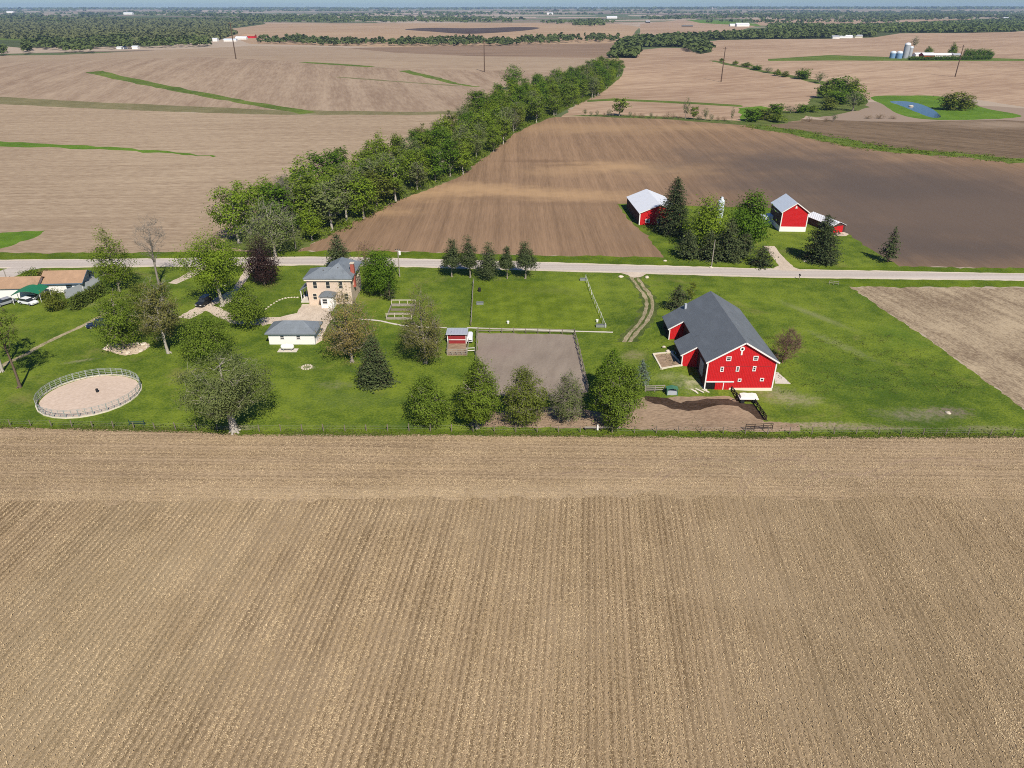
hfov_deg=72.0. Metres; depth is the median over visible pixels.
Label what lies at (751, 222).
maple
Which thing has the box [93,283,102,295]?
arborvitae
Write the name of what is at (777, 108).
creek tree
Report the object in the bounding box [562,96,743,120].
field
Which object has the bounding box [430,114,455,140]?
field tree
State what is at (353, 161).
field tree
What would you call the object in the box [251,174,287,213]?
field tree
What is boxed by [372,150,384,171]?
field tree
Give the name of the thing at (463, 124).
field tree
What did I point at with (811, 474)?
tyre track
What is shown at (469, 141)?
field tree
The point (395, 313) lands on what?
raised garden
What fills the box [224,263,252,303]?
driveway
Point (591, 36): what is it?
woods
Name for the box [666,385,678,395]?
feeder
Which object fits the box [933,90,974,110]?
pond tree
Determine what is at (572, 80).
field tree
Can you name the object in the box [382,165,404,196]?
field tree
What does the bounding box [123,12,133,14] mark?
farm building
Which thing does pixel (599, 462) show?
tyre track
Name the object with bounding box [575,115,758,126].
grass strip
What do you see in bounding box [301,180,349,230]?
field tree
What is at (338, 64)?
waterway
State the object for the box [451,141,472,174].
field tree
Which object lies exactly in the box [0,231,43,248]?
waterway
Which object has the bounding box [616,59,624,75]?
field tree
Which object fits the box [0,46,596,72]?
field
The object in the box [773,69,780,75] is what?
creek tree
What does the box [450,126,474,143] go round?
field tree
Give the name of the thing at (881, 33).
woodland floor
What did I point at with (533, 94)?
field tree
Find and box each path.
[2,313,103,366]
[362,319,446,327]
[467,327,612,332]
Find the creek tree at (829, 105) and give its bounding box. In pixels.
[818,95,838,109]
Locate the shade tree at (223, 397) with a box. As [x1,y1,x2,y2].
[164,340,276,434]
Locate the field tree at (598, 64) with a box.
[593,61,601,71]
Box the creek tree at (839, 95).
[825,88,851,104]
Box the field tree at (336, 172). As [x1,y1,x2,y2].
[318,163,353,214]
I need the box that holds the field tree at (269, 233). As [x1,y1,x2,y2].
[229,194,304,256]
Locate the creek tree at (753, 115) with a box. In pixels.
[742,107,763,121]
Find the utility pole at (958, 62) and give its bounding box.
[955,45,963,76]
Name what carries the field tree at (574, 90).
on the undergrowth at (341, 217)
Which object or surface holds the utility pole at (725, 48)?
on the field at (670, 72)
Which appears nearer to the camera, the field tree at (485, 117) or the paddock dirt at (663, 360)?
the paddock dirt at (663, 360)
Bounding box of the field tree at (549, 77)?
[544,75,554,84]
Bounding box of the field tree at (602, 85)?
[594,75,605,95]
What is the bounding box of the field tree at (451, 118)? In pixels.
[442,110,458,132]
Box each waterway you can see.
[0,141,214,156]
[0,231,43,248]
[86,71,313,113]
[301,62,373,66]
[337,77,459,85]
[400,70,479,86]
[587,98,741,106]
[754,126,1023,163]
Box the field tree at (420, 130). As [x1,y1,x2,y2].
[408,123,432,136]
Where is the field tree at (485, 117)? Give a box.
[471,108,492,131]
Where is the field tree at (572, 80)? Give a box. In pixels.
[566,77,581,93]
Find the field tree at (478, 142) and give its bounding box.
[471,134,482,154]
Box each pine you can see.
[440,238,462,276]
[457,234,480,277]
[473,242,502,280]
[497,245,514,278]
[513,239,539,278]
[873,226,900,261]
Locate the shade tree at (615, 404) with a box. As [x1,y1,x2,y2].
[583,355,649,429]
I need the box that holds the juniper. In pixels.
[746,246,778,269]
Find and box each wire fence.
[0,419,580,431]
[470,279,473,323]
[612,425,1023,435]
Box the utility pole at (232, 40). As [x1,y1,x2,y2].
[229,22,236,58]
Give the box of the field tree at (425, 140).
[414,132,439,155]
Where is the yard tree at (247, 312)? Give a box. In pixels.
[216,283,274,328]
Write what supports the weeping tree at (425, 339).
on the lawn at (326, 392)
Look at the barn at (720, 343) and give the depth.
126.02 m
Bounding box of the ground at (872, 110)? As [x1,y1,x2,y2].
[0,8,1023,437]
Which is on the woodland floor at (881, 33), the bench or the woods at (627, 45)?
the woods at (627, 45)
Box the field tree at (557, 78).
[556,77,562,84]
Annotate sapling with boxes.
[684,282,698,299]
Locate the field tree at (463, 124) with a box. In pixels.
[453,117,475,136]
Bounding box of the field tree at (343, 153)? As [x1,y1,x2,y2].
[328,145,352,170]
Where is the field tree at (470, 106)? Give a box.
[465,102,477,121]
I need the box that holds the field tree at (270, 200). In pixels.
[257,188,292,226]
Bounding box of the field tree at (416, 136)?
[411,132,430,146]
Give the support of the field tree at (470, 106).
on the field at (66, 200)
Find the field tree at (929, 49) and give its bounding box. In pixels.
[924,46,934,52]
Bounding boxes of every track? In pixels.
[560,462,638,466]
[560,469,640,473]
[622,277,648,341]
[628,277,653,341]
[653,457,730,477]
[656,464,736,485]
[737,456,801,492]
[742,463,805,496]
[750,452,819,469]
[754,458,825,479]
[796,466,876,483]
[803,473,882,492]
[857,457,980,476]
[862,464,988,483]
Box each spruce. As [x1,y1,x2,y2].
[324,234,354,265]
[350,333,400,393]
[381,281,395,299]
[635,359,650,385]
[651,176,694,237]
[660,283,689,310]
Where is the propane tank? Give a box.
[277,343,298,351]
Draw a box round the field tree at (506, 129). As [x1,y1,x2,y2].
[492,115,511,143]
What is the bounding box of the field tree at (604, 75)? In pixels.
[597,69,608,83]
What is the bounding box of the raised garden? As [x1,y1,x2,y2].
[386,300,415,319]
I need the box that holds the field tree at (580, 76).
[576,74,586,86]
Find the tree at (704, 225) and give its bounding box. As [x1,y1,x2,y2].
[672,192,741,249]
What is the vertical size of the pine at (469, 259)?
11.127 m
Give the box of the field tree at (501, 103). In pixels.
[494,99,508,112]
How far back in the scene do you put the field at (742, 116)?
441.98 m
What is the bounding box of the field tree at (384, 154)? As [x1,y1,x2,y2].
[372,150,400,180]
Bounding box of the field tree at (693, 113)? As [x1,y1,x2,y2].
[687,106,698,119]
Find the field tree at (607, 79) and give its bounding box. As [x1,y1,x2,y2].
[604,72,611,87]
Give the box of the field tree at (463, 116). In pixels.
[454,113,470,126]
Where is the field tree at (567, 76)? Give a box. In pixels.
[563,71,574,79]
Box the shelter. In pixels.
[446,328,467,343]
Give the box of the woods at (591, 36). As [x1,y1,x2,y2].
[520,32,619,40]
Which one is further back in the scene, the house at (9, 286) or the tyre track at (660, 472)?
the house at (9, 286)
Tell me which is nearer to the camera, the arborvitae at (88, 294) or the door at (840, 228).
the arborvitae at (88, 294)
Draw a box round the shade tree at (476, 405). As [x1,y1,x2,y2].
[451,355,505,429]
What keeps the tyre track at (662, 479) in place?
on the field at (544, 447)
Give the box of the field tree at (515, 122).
[510,109,520,131]
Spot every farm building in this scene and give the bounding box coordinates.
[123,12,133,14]
[735,23,749,26]
[840,35,852,37]
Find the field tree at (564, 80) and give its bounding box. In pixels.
[558,78,569,96]
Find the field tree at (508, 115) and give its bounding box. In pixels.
[496,107,515,137]
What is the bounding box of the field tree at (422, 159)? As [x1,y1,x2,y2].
[408,152,431,185]
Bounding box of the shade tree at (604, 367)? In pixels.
[593,348,623,394]
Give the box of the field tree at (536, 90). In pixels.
[525,85,541,97]
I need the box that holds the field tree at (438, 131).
[428,125,454,158]
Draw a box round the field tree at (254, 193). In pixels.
[228,180,265,230]
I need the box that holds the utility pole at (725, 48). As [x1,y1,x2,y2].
[721,47,726,81]
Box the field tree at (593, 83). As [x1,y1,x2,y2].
[587,76,604,96]
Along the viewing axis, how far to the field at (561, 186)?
254.96 m
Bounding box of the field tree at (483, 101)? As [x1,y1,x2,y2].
[472,89,486,110]
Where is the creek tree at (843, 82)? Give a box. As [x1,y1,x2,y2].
[827,75,855,91]
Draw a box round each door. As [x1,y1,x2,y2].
[316,329,320,340]
[699,358,703,375]
[714,382,729,389]
[773,211,777,221]
[833,225,843,232]
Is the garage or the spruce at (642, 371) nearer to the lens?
the spruce at (642, 371)
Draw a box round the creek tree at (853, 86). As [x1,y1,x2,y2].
[840,78,866,93]
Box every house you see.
[0,276,43,297]
[41,270,96,292]
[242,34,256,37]
[299,257,361,310]
[831,35,839,38]
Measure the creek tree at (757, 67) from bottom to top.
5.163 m
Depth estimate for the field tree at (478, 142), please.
303.56 m
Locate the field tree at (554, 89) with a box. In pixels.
[546,83,563,102]
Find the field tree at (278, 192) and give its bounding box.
[248,180,301,238]
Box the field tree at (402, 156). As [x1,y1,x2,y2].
[396,148,410,174]
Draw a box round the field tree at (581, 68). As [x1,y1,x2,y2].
[576,65,585,74]
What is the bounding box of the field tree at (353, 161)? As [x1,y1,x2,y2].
[345,148,370,191]
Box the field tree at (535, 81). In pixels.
[529,74,538,86]
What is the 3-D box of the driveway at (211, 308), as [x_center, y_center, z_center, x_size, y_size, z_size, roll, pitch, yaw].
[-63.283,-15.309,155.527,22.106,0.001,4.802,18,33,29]
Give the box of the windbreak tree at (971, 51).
[968,48,974,55]
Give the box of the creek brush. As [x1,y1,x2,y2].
[742,124,1023,163]
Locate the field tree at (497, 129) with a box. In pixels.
[485,121,504,144]
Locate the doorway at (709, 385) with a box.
[705,382,714,388]
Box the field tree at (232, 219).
[201,180,257,243]
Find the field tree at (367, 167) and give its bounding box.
[358,157,381,189]
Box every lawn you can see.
[0,265,1023,434]
[618,204,900,267]
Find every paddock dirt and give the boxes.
[38,376,139,416]
[447,344,466,355]
[469,396,799,431]
[475,333,587,396]
[645,396,767,420]
[655,353,679,366]
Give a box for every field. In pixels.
[0,38,31,39]
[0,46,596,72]
[0,57,553,111]
[0,97,456,114]
[0,104,480,253]
[0,427,1023,505]
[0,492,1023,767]
[226,23,639,46]
[298,117,1023,267]
[352,43,613,57]
[405,27,538,33]
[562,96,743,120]
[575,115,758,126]
[590,32,1023,106]
[640,20,753,34]
[689,20,759,25]
[704,82,819,121]
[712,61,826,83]
[738,106,770,125]
[741,111,807,125]
[753,19,902,25]
[756,119,1023,158]
[768,55,1023,60]
[804,85,868,116]
[849,286,1023,407]
[871,95,1020,119]
[899,19,970,22]
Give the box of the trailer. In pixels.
[467,332,472,341]
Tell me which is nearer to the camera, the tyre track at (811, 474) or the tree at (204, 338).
the tyre track at (811, 474)
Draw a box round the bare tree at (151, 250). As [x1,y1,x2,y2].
[130,214,165,283]
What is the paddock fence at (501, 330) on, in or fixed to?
on the lawn at (326, 392)
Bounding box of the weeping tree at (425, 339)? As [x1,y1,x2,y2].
[394,281,450,363]
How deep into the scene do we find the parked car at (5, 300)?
160.19 m
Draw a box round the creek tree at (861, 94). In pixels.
[850,91,869,104]
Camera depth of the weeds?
130.45 m
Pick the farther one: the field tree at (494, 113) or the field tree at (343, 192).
the field tree at (494, 113)
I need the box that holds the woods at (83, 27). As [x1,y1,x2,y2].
[0,17,261,44]
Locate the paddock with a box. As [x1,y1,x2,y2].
[470,281,604,329]
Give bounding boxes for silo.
[889,51,896,57]
[896,51,902,58]
[902,42,910,57]
[909,46,913,57]
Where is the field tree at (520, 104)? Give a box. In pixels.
[511,101,530,120]
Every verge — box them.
[0,250,1023,287]
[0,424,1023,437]
[616,277,659,341]
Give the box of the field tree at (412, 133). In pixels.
[406,128,418,140]
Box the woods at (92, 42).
[0,33,211,52]
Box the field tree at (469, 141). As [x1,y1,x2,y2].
[455,134,476,154]
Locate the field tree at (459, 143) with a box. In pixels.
[450,139,471,166]
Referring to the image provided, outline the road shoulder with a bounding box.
[0,256,1023,280]
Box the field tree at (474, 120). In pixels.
[467,116,486,137]
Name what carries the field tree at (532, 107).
on the undergrowth at (341, 217)
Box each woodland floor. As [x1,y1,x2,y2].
[0,16,264,47]
[611,30,1023,57]
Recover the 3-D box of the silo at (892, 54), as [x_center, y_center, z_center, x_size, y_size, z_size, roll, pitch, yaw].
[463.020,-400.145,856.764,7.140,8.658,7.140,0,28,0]
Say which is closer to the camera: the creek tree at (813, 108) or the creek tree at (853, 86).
the creek tree at (813, 108)
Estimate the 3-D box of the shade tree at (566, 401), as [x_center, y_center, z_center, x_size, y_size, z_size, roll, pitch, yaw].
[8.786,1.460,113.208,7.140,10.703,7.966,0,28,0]
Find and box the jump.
[128,420,145,424]
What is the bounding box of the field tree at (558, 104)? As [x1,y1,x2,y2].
[548,97,562,114]
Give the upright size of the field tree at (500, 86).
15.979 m
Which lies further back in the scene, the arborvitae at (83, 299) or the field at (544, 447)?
the arborvitae at (83, 299)
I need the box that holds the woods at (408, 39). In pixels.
[256,32,560,44]
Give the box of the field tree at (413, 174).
[406,161,433,189]
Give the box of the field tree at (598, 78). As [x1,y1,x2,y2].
[587,77,603,95]
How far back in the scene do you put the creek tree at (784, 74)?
647.42 m
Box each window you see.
[312,282,317,288]
[312,293,317,299]
[325,282,330,288]
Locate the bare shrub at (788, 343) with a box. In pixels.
[772,326,805,363]
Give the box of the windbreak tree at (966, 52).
[963,48,969,56]
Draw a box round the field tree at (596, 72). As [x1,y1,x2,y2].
[588,71,600,76]
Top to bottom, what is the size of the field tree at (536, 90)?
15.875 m
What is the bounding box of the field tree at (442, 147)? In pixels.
[432,136,450,172]
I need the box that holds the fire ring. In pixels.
[301,364,312,369]
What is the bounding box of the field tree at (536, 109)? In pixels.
[525,96,547,122]
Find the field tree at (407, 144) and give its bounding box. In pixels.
[394,137,420,157]
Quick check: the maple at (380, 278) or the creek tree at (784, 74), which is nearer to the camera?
the maple at (380, 278)
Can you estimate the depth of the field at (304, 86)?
571.36 m
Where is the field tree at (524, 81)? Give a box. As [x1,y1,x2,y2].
[521,78,529,85]
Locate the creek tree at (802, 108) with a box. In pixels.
[795,104,809,112]
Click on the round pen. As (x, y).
(77, 410)
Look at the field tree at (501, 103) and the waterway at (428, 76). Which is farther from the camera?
the waterway at (428, 76)
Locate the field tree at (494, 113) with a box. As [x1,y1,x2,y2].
[487,104,502,125]
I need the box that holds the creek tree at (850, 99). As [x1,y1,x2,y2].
[844,91,865,110]
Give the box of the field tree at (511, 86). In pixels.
[504,78,517,100]
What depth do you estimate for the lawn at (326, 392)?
135.01 m
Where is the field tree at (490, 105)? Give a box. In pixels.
[484,99,503,112]
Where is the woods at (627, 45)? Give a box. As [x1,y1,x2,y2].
[606,26,876,56]
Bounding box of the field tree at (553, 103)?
[546,96,562,115]
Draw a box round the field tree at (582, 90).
[578,78,589,95]
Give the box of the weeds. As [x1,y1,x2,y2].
[646,334,985,394]
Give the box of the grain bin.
[716,197,724,218]
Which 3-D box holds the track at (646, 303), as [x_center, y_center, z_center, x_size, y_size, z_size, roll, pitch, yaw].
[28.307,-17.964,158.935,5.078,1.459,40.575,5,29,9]
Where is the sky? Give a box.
[0,0,1023,8]
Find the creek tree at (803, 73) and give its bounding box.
[794,68,812,78]
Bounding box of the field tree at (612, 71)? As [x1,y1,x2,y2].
[606,67,614,80]
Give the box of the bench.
[584,425,610,430]
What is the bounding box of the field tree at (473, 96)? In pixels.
[462,91,482,114]
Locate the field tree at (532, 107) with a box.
[526,100,542,119]
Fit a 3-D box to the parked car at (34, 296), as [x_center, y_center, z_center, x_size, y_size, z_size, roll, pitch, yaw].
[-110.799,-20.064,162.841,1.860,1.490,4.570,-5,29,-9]
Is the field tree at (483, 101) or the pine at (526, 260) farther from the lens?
the field tree at (483, 101)
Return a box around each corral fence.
[645,385,664,391]
[731,386,738,400]
[745,423,773,429]
[754,399,766,420]
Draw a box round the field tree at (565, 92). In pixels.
[559,83,575,105]
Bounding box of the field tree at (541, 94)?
[526,88,543,103]
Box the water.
[890,101,940,117]
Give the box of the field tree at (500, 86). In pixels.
[490,83,504,97]
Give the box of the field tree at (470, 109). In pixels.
[461,105,476,117]
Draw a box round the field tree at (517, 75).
[501,63,524,85]
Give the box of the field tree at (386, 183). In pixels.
[359,164,398,207]
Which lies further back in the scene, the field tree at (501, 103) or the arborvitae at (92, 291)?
the field tree at (501, 103)
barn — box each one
[626,189,672,224]
[662,291,779,390]
[763,194,809,231]
[919,53,934,56]
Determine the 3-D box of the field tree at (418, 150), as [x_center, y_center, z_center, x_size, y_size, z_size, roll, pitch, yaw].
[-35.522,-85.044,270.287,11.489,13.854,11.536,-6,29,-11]
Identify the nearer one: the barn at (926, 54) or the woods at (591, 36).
the barn at (926, 54)
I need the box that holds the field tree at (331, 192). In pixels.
[313,170,344,221]
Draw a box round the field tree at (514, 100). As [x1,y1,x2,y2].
[502,93,519,108]
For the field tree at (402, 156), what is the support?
on the undergrowth at (341, 217)
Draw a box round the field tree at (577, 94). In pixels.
[571,84,580,101]
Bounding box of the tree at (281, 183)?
[271,173,297,235]
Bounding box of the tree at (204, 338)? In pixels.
[170,311,236,365]
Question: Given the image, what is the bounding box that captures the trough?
[476,301,483,304]
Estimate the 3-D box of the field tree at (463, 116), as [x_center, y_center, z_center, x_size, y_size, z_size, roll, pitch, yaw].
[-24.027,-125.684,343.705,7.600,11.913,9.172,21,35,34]
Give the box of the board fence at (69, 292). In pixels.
[63,278,99,297]
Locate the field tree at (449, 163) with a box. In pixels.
[435,138,459,175]
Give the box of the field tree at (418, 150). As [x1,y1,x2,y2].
[406,144,432,166]
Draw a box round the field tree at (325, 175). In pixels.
[314,166,344,184]
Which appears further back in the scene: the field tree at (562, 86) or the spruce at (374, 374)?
the field tree at (562, 86)
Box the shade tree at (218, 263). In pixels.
[168,217,250,306]
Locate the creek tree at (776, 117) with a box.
[767,112,787,121]
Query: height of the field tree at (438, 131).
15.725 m
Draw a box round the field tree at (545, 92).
[539,86,550,110]
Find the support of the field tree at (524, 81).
on the field at (304, 86)
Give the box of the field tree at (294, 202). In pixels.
[286,184,303,226]
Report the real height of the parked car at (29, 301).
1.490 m
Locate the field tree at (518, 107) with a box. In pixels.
[506,102,527,119]
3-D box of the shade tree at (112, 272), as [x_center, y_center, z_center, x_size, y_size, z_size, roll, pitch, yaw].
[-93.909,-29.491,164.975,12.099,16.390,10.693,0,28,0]
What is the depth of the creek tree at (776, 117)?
393.84 m
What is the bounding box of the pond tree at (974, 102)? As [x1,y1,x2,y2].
[956,95,978,108]
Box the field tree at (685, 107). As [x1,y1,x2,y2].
[683,98,689,118]
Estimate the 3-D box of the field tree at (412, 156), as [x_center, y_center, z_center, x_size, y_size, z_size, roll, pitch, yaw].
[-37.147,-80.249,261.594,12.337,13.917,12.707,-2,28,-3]
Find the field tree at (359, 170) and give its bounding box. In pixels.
[346,167,367,194]
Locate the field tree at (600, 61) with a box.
[592,57,603,67]
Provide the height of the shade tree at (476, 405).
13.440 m
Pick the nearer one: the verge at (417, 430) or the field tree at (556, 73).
the verge at (417, 430)
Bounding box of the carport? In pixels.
[11,284,50,302]
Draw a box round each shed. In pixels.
[116,46,127,48]
[223,39,237,41]
[235,36,247,39]
[807,212,845,232]
[935,53,951,56]
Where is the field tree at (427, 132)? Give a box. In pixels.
[424,128,437,149]
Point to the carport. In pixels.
(33, 288)
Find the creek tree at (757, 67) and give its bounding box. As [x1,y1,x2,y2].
[751,64,762,69]
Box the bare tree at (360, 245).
[354,241,376,265]
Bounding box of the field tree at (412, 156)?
[395,147,424,185]
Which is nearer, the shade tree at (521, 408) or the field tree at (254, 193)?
the shade tree at (521, 408)
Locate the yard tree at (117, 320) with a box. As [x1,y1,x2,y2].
[80,279,151,351]
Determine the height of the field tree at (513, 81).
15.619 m
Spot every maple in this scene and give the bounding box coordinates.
[240,233,282,284]
[355,246,399,296]
[724,188,776,246]
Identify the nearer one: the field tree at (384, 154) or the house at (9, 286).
the house at (9, 286)
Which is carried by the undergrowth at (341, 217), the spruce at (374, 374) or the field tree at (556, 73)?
the field tree at (556, 73)
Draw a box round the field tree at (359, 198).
[340,170,380,218]
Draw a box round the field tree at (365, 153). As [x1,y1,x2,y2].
[351,149,375,166]
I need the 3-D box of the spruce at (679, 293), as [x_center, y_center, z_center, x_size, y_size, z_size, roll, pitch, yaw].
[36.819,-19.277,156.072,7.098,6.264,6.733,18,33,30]
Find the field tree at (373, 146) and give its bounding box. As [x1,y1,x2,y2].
[359,138,386,159]
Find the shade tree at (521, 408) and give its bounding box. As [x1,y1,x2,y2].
[495,365,554,426]
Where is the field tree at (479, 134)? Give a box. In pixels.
[467,127,486,153]
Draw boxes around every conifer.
[672,230,703,260]
[694,230,725,263]
[714,217,746,263]
[735,231,755,258]
[795,214,844,268]
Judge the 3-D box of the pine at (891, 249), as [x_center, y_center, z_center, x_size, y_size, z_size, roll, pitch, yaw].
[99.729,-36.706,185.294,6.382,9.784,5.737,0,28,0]
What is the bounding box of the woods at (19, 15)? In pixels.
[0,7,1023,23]
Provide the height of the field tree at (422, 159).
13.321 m
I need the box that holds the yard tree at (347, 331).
[313,282,380,362]
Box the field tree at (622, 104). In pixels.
[612,97,629,115]
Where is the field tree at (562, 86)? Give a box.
[557,83,569,102]
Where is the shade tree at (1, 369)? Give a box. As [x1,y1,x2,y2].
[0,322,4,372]
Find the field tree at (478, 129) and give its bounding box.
[471,123,486,149]
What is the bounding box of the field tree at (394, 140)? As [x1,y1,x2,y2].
[387,133,404,161]
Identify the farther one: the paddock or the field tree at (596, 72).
the field tree at (596, 72)
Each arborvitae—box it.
[68,296,80,311]
[70,294,85,307]
[76,291,86,306]
[80,290,90,304]
[84,288,93,302]
[87,286,97,301]
[89,285,102,298]
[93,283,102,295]
[95,281,107,293]
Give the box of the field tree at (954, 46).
[948,43,959,52]
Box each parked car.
[0,296,16,306]
[17,296,38,305]
[27,292,40,299]
[86,318,107,328]
[195,294,212,306]
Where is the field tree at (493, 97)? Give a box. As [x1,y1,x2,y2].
[486,94,502,111]
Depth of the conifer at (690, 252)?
187.79 m
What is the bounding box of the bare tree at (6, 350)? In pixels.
[0,307,21,388]
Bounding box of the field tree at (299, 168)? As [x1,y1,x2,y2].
[282,155,322,186]
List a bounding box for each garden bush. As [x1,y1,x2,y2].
[16,267,39,276]
[37,268,52,275]
[38,288,69,310]
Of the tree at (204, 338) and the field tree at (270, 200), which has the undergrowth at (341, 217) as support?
the field tree at (270, 200)
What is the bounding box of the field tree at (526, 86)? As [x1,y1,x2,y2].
[518,83,529,97]
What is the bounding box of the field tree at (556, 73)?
[550,68,563,80]
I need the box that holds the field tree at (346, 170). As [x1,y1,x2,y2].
[336,162,353,179]
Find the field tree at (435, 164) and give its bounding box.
[423,145,446,180]
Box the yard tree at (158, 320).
[131,275,187,353]
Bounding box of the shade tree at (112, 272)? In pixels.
[82,223,142,291]
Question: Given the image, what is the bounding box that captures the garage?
[264,320,322,343]
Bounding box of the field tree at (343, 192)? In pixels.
[330,174,358,220]
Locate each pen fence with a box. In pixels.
[446,338,468,354]
[652,351,682,369]
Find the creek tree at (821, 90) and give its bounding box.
[814,80,840,97]
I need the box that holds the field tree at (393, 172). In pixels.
[372,153,412,201]
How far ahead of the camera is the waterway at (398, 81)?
596.82 m
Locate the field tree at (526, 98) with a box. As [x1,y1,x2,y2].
[522,93,532,118]
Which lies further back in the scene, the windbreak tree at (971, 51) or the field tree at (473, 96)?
the windbreak tree at (971, 51)
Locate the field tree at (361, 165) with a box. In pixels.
[357,161,374,193]
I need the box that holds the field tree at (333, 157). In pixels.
[321,148,345,171]
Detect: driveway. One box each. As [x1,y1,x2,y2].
[169,267,203,283]
[179,291,234,318]
[200,303,259,324]
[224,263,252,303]
[259,304,332,343]
[620,272,645,277]
[764,246,792,265]
[773,264,805,270]
[837,232,847,235]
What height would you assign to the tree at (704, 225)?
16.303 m
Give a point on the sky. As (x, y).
(3, 3)
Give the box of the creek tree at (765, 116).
[758,108,774,120]
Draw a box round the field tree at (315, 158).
[304,150,335,181]
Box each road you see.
[0,258,1023,279]
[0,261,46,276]
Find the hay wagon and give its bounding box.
[732,393,758,403]
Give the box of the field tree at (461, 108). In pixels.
[453,105,471,119]
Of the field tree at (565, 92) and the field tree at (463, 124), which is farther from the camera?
the field tree at (565, 92)
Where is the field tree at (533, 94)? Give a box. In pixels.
[521,91,539,116]
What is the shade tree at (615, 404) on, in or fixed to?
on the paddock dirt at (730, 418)
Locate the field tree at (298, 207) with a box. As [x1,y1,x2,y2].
[288,180,326,226]
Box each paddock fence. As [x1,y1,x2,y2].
[474,333,476,392]
[478,327,569,333]
[574,329,588,389]
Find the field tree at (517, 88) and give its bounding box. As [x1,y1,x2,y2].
[512,84,525,103]
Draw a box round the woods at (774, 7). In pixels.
[0,6,1023,9]
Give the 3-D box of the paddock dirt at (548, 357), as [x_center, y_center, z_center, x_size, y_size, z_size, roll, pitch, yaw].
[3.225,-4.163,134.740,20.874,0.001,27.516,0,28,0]
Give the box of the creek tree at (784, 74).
[778,71,790,76]
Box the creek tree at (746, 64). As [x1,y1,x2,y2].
[740,62,754,66]
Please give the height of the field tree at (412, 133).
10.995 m
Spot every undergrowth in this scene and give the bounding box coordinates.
[216,67,624,250]
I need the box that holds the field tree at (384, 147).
[371,128,394,161]
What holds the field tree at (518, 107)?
on the undergrowth at (341, 217)
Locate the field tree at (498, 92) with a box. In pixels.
[488,85,503,101]
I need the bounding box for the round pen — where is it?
[33,368,141,418]
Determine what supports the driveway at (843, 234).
on the lawn at (787, 245)
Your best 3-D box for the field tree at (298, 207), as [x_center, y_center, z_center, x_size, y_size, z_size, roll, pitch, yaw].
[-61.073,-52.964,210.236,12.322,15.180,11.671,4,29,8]
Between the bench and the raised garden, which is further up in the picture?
the raised garden
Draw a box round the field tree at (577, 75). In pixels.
[573,69,580,79]
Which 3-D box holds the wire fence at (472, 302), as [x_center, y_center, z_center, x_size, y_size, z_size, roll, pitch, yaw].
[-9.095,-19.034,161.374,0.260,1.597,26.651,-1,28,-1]
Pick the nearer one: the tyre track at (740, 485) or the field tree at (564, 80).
the tyre track at (740, 485)
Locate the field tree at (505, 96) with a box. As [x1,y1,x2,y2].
[500,93,512,106]
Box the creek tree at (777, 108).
[768,103,785,112]
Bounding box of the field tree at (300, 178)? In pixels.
[281,172,317,206]
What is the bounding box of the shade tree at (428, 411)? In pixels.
[404,372,458,427]
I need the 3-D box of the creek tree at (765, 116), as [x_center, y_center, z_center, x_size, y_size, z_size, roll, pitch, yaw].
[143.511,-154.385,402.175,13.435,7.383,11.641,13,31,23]
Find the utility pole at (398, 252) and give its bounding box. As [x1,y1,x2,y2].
[395,249,400,276]
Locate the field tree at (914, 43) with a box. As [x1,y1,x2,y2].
[912,36,919,46]
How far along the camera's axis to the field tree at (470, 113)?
347.58 m
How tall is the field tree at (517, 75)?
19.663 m
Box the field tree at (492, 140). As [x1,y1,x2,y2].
[486,126,501,151]
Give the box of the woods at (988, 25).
[766,18,1023,32]
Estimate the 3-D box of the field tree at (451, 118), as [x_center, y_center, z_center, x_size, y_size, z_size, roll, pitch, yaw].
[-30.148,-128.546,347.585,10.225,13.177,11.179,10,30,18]
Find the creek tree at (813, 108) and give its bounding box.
[807,105,820,111]
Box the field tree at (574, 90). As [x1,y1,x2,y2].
[567,82,577,100]
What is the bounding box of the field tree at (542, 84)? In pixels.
[536,81,547,93]
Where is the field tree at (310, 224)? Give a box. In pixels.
[296,201,324,240]
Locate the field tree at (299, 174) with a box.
[284,170,312,212]
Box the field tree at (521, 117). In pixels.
[509,106,524,130]
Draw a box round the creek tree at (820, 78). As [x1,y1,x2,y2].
[814,71,828,81]
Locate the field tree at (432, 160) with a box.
[427,144,443,172]
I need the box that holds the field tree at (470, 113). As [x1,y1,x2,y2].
[461,111,474,124]
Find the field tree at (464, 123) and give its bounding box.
[455,119,471,131]
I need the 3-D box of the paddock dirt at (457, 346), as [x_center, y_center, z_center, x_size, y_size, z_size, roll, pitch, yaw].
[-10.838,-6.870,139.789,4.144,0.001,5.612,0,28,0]
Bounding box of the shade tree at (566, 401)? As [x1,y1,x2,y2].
[546,365,586,422]
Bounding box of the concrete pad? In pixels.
[775,372,789,383]
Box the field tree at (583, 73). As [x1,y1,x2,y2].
[580,70,589,83]
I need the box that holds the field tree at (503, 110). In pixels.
[497,105,509,117]
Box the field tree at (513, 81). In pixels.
[507,76,518,91]
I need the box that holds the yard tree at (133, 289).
[115,280,168,323]
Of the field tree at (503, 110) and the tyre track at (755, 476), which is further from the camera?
the field tree at (503, 110)
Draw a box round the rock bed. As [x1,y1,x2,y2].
[105,342,149,355]
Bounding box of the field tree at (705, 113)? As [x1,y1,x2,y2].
[703,108,709,117]

